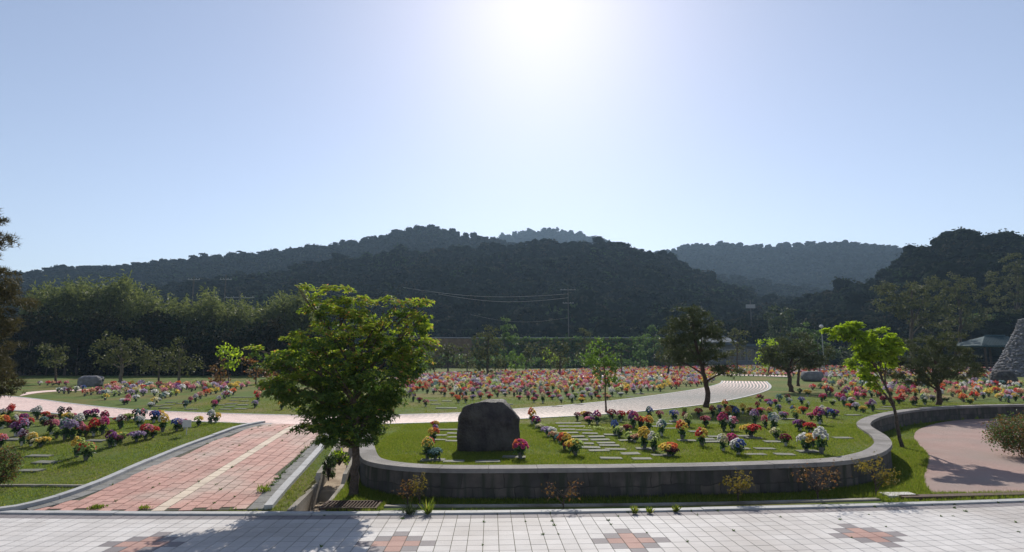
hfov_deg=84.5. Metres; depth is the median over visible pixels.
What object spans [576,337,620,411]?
young tree
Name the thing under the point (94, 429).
bouquet
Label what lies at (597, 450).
grave marker
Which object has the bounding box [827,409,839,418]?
bouquet
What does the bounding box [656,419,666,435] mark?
bouquet
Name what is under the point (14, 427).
bouquet
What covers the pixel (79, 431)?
bouquet
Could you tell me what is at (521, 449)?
bouquet
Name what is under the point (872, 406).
bouquet
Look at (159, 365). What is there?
pine
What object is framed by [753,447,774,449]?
grave marker
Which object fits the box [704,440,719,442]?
grave marker
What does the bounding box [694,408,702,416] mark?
bouquet
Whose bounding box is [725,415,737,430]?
bouquet
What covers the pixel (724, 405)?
bouquet
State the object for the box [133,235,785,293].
hill
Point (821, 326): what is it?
street lamp
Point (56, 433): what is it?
bouquet
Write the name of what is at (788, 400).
bouquet
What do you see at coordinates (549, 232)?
peak forest
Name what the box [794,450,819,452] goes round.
grave marker
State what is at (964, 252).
slope forest
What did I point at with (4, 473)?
shrub
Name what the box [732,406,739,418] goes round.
bouquet
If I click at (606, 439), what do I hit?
grave marker
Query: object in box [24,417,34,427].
bouquet
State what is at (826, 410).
bouquet
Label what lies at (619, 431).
bouquet
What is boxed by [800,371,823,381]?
boulder
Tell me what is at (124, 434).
bouquet
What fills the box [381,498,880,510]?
garden gutter
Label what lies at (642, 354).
young tree
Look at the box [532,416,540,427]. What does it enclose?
bouquet
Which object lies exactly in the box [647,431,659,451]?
bouquet
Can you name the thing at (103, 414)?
bouquet
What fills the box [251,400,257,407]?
bouquet
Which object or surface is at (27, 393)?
path
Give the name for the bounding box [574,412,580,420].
bouquet
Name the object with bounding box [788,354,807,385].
pine tree
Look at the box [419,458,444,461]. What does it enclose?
grave marker
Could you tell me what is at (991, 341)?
pavilion
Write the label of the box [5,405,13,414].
bouquet
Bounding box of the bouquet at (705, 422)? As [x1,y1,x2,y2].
[700,415,710,426]
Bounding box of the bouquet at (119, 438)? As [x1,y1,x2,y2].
[108,434,123,445]
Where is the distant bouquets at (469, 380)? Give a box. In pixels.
[37,364,1023,404]
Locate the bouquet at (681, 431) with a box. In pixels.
[676,419,687,438]
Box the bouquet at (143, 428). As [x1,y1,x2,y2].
[139,423,153,438]
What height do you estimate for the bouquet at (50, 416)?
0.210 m
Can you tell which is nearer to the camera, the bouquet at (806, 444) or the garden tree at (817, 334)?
the bouquet at (806, 444)
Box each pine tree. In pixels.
[0,208,41,398]
[657,304,747,407]
[755,330,836,391]
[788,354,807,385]
[873,330,988,404]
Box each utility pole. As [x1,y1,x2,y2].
[188,276,199,304]
[220,275,231,304]
[224,291,253,306]
[568,296,570,336]
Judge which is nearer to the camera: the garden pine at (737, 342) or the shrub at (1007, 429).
the shrub at (1007, 429)
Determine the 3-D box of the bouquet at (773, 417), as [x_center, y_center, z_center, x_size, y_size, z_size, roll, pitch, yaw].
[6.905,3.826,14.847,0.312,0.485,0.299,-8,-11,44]
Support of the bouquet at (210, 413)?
on the ground at (779, 385)
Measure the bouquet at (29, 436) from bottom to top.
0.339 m
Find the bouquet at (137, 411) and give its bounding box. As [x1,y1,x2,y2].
[131,408,140,421]
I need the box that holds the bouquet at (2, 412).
[0,408,6,414]
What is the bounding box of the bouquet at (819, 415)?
[813,406,824,423]
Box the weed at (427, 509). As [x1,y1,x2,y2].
[419,497,434,514]
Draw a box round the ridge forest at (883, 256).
[654,240,902,290]
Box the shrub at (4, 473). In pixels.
[0,444,24,485]
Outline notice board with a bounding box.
[182,420,191,434]
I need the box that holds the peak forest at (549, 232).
[491,227,607,244]
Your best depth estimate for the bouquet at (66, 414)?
16.66 m
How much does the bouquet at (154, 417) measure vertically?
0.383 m
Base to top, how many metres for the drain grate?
0.045 m
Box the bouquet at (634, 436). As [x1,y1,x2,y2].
[626,433,639,441]
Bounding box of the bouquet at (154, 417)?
[149,410,159,422]
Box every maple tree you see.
[241,283,441,495]
[821,321,908,447]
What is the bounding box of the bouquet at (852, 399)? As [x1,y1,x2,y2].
[848,397,855,403]
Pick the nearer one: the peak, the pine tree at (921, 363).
the pine tree at (921, 363)
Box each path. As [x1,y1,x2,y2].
[0,381,767,423]
[20,374,786,395]
[36,423,318,510]
[914,418,1023,492]
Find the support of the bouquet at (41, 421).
on the ground at (779, 385)
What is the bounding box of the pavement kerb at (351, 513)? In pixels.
[0,498,1023,515]
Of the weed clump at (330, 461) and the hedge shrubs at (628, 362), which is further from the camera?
the hedge shrubs at (628, 362)
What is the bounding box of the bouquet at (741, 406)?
[739,403,745,413]
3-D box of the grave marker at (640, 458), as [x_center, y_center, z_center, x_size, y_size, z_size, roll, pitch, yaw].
[2.453,3.468,10.631,0.376,0.054,0.204,-1,-7,1]
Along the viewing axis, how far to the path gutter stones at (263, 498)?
10.57 m
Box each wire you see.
[403,287,561,296]
[441,294,561,301]
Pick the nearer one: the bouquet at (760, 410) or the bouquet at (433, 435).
the bouquet at (433, 435)
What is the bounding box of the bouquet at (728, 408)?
[724,406,731,415]
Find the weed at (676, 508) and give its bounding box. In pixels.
[672,506,681,511]
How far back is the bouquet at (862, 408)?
19.23 m
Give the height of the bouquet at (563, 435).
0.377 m
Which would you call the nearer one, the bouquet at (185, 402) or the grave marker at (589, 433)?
the grave marker at (589, 433)
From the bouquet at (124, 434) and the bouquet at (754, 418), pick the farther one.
the bouquet at (754, 418)
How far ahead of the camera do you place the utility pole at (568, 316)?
101.91 m
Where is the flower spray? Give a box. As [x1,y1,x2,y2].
[583,425,610,429]
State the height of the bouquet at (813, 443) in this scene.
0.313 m
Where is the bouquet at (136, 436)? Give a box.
[127,431,146,441]
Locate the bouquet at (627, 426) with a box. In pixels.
[623,424,631,431]
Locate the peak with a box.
[510,231,592,243]
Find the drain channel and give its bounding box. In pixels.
[287,438,351,511]
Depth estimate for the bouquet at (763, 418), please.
15.20 m
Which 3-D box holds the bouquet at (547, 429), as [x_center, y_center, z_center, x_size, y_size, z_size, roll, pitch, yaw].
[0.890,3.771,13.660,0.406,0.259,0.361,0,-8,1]
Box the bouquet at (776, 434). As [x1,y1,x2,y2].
[769,427,781,439]
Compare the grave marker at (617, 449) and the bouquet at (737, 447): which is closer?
the bouquet at (737, 447)
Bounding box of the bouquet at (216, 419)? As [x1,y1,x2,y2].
[212,412,220,422]
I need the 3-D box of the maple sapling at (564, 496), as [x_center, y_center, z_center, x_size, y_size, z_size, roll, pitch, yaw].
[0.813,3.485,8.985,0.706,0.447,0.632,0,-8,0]
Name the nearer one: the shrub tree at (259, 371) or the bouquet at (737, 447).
the bouquet at (737, 447)
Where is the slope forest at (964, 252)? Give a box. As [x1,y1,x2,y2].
[682,226,1023,366]
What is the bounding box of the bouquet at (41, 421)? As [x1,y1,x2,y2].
[39,416,47,425]
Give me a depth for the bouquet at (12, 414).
16.65 m
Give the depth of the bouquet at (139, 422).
15.46 m
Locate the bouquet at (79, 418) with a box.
[73,413,84,421]
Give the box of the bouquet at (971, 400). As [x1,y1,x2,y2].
[965,398,973,403]
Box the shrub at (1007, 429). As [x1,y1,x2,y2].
[981,409,1023,457]
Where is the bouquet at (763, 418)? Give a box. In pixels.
[761,414,768,427]
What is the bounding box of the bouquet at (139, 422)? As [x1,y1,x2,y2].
[134,416,144,426]
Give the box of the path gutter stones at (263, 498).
[26,424,327,509]
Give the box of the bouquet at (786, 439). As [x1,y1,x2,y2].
[779,433,791,445]
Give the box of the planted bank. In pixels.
[417,335,700,366]
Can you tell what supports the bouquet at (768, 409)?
on the ground at (779, 385)
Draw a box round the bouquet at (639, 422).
[636,416,642,426]
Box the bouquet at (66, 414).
[61,412,74,418]
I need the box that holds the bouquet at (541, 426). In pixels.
[535,423,546,429]
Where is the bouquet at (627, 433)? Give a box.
[624,431,632,439]
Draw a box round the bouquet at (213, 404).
[211,400,217,408]
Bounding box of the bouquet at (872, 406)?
[868,399,876,411]
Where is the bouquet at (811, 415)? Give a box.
[806,412,815,419]
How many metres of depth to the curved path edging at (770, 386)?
20.27 m
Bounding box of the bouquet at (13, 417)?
[10,415,18,422]
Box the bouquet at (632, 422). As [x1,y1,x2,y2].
[628,410,638,427]
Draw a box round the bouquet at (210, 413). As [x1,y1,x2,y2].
[206,409,215,423]
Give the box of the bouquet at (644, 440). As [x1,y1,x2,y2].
[637,426,650,447]
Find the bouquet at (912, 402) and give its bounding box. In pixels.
[909,397,915,405]
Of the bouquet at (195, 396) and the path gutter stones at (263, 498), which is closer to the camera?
the path gutter stones at (263, 498)
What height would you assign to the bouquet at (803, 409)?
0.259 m
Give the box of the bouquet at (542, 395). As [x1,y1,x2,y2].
[540,392,544,402]
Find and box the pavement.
[0,502,1023,551]
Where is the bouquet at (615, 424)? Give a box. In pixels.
[611,420,618,433]
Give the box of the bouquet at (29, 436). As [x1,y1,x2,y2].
[25,432,38,445]
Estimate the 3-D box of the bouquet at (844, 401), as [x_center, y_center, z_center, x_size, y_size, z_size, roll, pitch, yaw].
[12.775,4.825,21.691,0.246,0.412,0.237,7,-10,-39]
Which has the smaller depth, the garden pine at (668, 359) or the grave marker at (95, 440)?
the grave marker at (95, 440)
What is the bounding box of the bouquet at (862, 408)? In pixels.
[859,406,866,412]
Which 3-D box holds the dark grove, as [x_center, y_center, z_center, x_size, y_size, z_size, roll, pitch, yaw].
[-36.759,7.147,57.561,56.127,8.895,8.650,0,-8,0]
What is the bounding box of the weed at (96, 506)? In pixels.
[86,503,107,509]
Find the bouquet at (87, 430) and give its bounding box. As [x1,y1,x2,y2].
[76,426,91,435]
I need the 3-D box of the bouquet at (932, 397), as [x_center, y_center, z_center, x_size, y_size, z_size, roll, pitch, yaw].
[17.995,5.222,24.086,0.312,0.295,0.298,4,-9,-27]
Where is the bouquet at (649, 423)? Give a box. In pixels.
[643,415,653,430]
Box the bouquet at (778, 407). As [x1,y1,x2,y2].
[775,404,781,411]
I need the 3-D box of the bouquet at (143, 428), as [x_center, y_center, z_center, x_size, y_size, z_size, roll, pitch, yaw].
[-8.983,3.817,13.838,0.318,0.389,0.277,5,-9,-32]
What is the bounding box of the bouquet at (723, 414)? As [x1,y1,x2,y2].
[717,411,728,430]
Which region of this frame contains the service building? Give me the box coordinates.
[699,336,765,366]
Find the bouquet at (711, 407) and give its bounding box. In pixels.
[709,405,715,417]
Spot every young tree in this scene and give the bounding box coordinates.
[215,341,247,381]
[495,316,518,369]
[506,351,528,370]
[542,348,558,368]
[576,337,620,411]
[584,344,601,370]
[614,342,629,373]
[630,336,654,367]
[642,324,662,365]
[753,337,777,375]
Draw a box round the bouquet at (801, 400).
[797,397,805,404]
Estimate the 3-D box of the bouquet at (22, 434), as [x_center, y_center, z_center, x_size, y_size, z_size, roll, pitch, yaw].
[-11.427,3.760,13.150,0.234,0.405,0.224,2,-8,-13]
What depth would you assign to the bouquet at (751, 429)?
13.48 m
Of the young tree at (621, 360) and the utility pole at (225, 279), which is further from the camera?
the utility pole at (225, 279)
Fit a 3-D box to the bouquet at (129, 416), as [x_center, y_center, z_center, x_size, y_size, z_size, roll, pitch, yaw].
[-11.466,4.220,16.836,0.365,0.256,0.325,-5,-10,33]
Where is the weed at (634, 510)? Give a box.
[630,504,639,513]
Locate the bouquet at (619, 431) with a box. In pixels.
[614,425,624,436]
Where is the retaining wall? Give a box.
[359,404,1023,498]
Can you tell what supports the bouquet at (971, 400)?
on the ground at (779, 385)
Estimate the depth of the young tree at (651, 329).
87.33 m
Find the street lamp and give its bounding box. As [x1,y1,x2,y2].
[819,325,824,370]
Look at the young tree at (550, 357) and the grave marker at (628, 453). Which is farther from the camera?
the young tree at (550, 357)
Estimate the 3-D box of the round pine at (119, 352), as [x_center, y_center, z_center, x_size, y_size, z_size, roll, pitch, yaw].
[-27.203,5.791,39.908,4.637,3.712,3.809,0,-8,0]
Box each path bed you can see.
[21,431,310,510]
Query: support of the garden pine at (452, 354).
on the ground at (779, 385)
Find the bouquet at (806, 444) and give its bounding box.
[796,432,814,449]
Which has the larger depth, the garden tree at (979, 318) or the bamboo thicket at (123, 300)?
the garden tree at (979, 318)
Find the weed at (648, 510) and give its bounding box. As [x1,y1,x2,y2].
[645,505,654,512]
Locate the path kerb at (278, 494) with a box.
[0,421,324,510]
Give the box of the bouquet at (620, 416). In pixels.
[616,410,624,421]
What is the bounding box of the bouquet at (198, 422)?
[194,416,203,425]
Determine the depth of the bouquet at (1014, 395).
24.05 m
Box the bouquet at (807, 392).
[803,389,811,395]
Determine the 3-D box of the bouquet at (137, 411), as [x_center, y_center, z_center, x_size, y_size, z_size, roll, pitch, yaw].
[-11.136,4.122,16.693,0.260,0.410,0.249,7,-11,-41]
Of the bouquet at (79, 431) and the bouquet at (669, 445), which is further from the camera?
the bouquet at (79, 431)
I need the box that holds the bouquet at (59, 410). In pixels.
[56,406,65,418]
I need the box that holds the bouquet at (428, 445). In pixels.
[421,436,433,457]
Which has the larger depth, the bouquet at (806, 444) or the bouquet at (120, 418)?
the bouquet at (120, 418)
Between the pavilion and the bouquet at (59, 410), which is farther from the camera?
the pavilion
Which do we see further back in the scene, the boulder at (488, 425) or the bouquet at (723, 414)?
the bouquet at (723, 414)
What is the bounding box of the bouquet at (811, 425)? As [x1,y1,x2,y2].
[803,422,816,432]
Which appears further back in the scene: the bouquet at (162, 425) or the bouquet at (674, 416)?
the bouquet at (674, 416)
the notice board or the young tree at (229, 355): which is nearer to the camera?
the notice board
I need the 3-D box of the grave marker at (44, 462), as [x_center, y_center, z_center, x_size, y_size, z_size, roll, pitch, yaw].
[-9.597,3.850,11.600,0.458,0.054,0.251,1,-7,2]
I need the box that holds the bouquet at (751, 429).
[739,424,761,436]
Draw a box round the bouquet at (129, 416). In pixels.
[123,413,133,420]
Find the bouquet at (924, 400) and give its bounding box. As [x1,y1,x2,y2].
[920,393,927,404]
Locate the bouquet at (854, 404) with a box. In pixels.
[851,402,859,410]
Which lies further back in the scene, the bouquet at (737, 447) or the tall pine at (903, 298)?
the tall pine at (903, 298)
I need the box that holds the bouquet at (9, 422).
[5,420,15,426]
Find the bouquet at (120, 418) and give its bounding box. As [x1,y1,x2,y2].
[116,414,126,428]
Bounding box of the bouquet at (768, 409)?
[766,407,772,415]
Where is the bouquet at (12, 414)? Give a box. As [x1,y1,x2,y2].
[9,412,20,419]
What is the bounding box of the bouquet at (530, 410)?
[527,407,535,424]
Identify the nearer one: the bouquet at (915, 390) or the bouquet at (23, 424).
the bouquet at (23, 424)
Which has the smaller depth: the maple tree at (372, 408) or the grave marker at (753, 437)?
the maple tree at (372, 408)
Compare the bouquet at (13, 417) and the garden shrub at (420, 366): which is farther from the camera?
the garden shrub at (420, 366)
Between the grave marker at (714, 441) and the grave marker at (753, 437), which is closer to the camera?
the grave marker at (714, 441)
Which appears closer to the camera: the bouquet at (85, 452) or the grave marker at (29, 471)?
the grave marker at (29, 471)
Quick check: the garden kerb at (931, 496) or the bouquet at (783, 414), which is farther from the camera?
the bouquet at (783, 414)
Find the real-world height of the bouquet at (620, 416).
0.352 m
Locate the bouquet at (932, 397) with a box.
[929,395,935,400]
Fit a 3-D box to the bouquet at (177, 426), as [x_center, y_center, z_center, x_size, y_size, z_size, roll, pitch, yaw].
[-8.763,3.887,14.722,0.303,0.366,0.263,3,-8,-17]
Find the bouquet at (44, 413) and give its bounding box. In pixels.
[40,411,50,416]
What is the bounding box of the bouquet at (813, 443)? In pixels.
[805,433,816,446]
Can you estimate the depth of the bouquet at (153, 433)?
13.93 m
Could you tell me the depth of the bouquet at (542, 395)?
23.29 m
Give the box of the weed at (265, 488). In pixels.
[257,483,270,491]
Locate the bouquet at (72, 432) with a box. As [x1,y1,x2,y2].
[67,420,79,438]
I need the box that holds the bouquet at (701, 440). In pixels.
[694,427,707,445]
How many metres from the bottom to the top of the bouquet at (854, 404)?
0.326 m
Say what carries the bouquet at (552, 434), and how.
on the ground at (779, 385)
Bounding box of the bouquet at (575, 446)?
[564,438,583,455]
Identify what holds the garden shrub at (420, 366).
on the ground at (779, 385)
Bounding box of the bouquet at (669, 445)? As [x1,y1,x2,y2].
[658,442,677,454]
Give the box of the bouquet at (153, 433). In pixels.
[147,426,159,437]
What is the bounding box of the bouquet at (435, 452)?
[427,447,442,458]
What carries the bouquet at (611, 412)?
on the ground at (779, 385)
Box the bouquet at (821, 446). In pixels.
[812,426,828,453]
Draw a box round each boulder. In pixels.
[77,375,103,386]
[457,399,519,451]
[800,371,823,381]
[989,370,1017,384]
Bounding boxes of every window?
[725,349,733,360]
[736,349,744,360]
[747,349,755,360]
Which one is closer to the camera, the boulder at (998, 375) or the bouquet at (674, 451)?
the bouquet at (674, 451)
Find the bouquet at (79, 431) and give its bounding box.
[75,421,85,436]
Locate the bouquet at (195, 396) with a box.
[193,394,197,401]
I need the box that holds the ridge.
[676,246,899,285]
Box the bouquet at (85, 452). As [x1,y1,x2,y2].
[76,441,96,460]
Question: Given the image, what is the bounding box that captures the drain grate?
[318,500,382,510]
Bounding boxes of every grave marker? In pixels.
[3,438,26,440]
[17,469,45,472]
[24,454,53,457]
[31,460,61,464]
[85,439,105,441]
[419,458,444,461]
[443,460,464,462]
[475,460,499,462]
[502,455,525,458]
[571,435,585,437]
[581,446,599,448]
[582,432,597,434]
[588,435,604,437]
[588,449,609,451]
[590,438,609,440]
[597,442,615,443]
[599,444,619,446]
[599,457,622,459]
[604,448,626,450]
[620,452,640,455]
[631,457,652,460]
[635,447,651,449]
[651,454,672,456]
[677,439,695,441]
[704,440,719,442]
[744,437,762,438]
[744,453,766,455]
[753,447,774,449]
[762,440,780,442]
[773,453,796,455]
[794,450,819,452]
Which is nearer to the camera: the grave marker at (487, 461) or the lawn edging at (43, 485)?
the lawn edging at (43, 485)
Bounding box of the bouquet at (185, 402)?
[182,400,188,407]
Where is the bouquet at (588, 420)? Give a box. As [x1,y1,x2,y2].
[584,416,594,423]
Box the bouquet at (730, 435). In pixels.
[726,433,737,447]
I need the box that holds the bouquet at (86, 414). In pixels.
[83,410,91,419]
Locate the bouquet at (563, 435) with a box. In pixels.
[557,432,571,448]
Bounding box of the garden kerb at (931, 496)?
[899,492,1023,499]
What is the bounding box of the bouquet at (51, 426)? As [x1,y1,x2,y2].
[43,419,59,434]
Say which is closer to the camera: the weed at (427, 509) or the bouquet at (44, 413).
the weed at (427, 509)
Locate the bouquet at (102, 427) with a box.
[96,416,109,434]
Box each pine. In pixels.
[34,342,69,383]
[88,331,161,382]
[135,350,175,380]
[156,336,205,382]
[424,353,450,372]
[432,341,460,371]
[455,342,475,370]
[465,325,511,374]
[511,341,533,369]
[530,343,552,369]
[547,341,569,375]
[573,328,592,367]
[652,332,678,374]
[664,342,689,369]
[712,327,751,366]
[869,280,957,368]
[916,271,999,365]
[984,252,1023,313]
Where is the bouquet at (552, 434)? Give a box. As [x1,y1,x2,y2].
[548,431,558,440]
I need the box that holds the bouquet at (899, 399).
[893,397,904,403]
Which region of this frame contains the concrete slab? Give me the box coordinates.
[878,492,917,497]
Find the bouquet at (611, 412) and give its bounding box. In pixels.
[607,409,615,420]
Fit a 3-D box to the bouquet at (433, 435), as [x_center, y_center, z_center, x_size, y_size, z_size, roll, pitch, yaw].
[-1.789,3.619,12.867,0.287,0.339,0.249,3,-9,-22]
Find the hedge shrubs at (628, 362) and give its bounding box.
[407,351,648,368]
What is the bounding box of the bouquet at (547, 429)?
[541,426,556,436]
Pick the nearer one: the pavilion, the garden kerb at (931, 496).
the garden kerb at (931, 496)
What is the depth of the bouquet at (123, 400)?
22.49 m
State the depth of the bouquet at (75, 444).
12.05 m
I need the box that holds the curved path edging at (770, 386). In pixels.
[0,381,771,424]
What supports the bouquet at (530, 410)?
on the ground at (779, 385)
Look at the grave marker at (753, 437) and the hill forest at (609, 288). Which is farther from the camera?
the hill forest at (609, 288)
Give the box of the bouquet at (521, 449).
[512,439,528,458]
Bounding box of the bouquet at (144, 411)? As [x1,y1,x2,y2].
[140,408,147,417]
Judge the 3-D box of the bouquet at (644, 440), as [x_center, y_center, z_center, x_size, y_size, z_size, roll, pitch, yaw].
[2.796,3.408,11.906,0.286,0.491,0.274,-8,-11,43]
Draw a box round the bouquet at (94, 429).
[88,417,100,435]
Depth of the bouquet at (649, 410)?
17.15 m
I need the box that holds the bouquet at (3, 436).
[0,433,8,446]
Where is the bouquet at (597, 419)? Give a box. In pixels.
[592,410,601,423]
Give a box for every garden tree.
[762,303,801,353]
[790,321,842,357]
[828,344,879,367]
[962,313,995,333]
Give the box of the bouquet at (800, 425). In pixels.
[792,419,806,430]
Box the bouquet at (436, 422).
[430,420,438,424]
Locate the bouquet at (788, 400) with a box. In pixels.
[785,398,792,404]
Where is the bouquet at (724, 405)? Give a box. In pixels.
[722,399,727,408]
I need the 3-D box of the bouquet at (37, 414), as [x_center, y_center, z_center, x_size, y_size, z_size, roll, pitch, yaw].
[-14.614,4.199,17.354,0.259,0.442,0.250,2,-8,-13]
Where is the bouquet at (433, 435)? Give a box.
[428,427,439,440]
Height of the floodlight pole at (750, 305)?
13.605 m
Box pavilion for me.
[945,335,1009,370]
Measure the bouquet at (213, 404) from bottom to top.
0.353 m
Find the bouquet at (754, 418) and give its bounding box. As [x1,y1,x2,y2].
[749,408,759,423]
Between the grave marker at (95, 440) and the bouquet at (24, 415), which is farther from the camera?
the bouquet at (24, 415)
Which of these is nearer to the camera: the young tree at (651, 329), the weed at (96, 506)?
the weed at (96, 506)
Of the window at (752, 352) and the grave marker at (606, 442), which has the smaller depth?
the grave marker at (606, 442)
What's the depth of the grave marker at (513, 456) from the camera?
10.82 m
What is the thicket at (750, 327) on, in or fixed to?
on the ground at (779, 385)
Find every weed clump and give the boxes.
[322,453,337,480]
[331,448,350,467]
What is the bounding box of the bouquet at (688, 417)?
[684,413,691,426]
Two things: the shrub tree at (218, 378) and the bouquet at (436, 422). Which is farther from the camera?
the shrub tree at (218, 378)
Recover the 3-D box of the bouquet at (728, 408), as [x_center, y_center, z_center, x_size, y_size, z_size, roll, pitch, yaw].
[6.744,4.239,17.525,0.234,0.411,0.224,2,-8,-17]
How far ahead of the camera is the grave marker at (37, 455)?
12.09 m
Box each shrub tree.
[207,355,230,385]
[238,355,278,384]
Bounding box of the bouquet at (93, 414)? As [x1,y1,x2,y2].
[90,408,99,417]
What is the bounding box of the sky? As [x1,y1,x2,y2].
[0,0,1023,271]
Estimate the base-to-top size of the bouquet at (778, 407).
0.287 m
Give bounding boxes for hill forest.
[0,224,825,297]
[0,235,1010,367]
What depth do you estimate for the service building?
98.90 m
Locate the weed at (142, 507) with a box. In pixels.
[138,504,150,508]
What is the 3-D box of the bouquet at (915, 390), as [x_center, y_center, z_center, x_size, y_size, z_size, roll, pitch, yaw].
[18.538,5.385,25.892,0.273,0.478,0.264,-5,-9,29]
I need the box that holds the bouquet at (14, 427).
[9,422,21,435]
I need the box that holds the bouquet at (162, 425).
[158,413,169,431]
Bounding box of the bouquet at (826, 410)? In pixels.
[821,407,829,417]
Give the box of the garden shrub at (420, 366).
[410,356,430,371]
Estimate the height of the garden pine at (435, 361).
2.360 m
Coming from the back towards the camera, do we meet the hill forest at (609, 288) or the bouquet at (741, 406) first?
the hill forest at (609, 288)
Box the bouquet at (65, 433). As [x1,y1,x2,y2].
[58,417,72,439]
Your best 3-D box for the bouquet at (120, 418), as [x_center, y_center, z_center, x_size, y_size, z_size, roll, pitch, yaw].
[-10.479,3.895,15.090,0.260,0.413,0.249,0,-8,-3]
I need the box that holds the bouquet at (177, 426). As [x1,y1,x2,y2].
[171,418,182,431]
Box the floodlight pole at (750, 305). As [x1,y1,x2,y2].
[746,300,754,319]
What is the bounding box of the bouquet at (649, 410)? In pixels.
[645,406,653,418]
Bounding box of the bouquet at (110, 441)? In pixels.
[104,429,116,447]
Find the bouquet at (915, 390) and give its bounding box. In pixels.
[911,388,918,396]
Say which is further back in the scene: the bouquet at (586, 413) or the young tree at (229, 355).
the young tree at (229, 355)
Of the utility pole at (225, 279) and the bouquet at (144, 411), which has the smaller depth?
the bouquet at (144, 411)
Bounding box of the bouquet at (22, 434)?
[17,428,28,445]
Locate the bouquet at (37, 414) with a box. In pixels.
[33,405,42,418]
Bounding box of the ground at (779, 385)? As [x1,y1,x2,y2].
[0,367,1023,514]
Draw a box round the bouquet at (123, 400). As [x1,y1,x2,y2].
[119,398,130,404]
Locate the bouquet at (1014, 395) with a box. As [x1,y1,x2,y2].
[1011,393,1019,400]
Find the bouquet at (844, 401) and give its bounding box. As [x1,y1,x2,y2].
[840,396,846,405]
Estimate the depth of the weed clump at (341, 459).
11.39 m
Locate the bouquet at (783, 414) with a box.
[779,411,788,418]
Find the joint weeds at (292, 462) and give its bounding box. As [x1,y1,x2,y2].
[104,425,1020,546]
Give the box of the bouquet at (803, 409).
[798,406,807,413]
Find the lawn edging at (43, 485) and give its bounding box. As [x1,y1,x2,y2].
[0,484,84,486]
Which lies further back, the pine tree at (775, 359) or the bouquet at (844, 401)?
the pine tree at (775, 359)
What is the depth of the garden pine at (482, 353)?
54.40 m
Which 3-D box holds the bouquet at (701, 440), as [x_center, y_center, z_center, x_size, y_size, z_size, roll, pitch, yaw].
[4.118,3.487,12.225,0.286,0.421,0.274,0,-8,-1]
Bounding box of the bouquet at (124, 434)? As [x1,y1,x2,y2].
[117,432,128,441]
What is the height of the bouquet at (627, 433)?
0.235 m
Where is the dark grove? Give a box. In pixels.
[0,305,421,375]
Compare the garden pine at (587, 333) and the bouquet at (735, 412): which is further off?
the garden pine at (587, 333)
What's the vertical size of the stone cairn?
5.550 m
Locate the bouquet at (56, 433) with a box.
[52,427,61,438]
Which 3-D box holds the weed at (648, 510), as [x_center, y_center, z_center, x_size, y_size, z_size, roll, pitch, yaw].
[2.104,3.564,8.600,0.169,0.111,0.118,-5,-9,30]
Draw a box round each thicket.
[17,269,322,372]
[695,308,965,358]
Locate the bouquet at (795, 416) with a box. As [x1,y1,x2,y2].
[790,408,800,419]
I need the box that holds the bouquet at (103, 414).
[100,410,109,420]
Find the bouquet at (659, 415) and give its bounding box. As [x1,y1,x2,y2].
[656,410,663,418]
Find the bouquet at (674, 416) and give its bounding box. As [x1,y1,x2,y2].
[669,410,678,420]
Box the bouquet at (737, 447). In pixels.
[729,438,746,454]
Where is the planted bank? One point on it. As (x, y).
(573, 349)
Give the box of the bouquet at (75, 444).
[70,436,84,456]
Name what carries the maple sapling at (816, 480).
on the ground at (779, 385)
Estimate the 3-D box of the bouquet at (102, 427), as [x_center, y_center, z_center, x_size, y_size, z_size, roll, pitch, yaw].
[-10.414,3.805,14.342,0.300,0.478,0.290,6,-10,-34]
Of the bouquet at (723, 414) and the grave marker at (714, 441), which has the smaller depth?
the grave marker at (714, 441)
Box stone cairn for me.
[991,318,1023,376]
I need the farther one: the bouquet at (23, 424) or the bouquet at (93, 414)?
the bouquet at (93, 414)
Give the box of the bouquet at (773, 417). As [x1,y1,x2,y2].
[767,412,779,428]
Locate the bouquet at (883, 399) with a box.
[880,395,886,404]
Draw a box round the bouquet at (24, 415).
[19,413,28,419]
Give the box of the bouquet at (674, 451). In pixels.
[666,448,679,456]
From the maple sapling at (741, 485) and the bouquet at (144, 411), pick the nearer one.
the maple sapling at (741, 485)
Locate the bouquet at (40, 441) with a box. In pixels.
[29,436,51,445]
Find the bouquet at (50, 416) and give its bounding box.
[46,414,57,419]
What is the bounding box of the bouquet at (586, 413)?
[580,411,592,419]
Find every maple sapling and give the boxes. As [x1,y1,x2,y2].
[392,479,416,504]
[407,472,427,503]
[541,478,583,507]
[718,468,755,500]
[789,459,851,498]
[851,451,899,497]
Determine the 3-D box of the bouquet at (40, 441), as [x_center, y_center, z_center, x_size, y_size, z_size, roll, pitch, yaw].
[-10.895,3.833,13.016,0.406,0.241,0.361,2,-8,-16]
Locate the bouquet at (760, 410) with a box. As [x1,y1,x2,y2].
[756,407,765,413]
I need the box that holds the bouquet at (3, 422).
[0,415,10,428]
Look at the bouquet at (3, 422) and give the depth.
15.07 m
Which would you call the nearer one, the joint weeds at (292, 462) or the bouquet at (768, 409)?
the joint weeds at (292, 462)
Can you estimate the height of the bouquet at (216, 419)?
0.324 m
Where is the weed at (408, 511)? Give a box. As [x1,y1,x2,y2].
[399,499,420,514]
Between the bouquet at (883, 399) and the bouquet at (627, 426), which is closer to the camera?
the bouquet at (627, 426)
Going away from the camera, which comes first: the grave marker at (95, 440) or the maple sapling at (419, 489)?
the maple sapling at (419, 489)
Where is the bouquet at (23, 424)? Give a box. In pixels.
[16,417,29,431]
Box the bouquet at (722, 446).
[717,433,728,450]

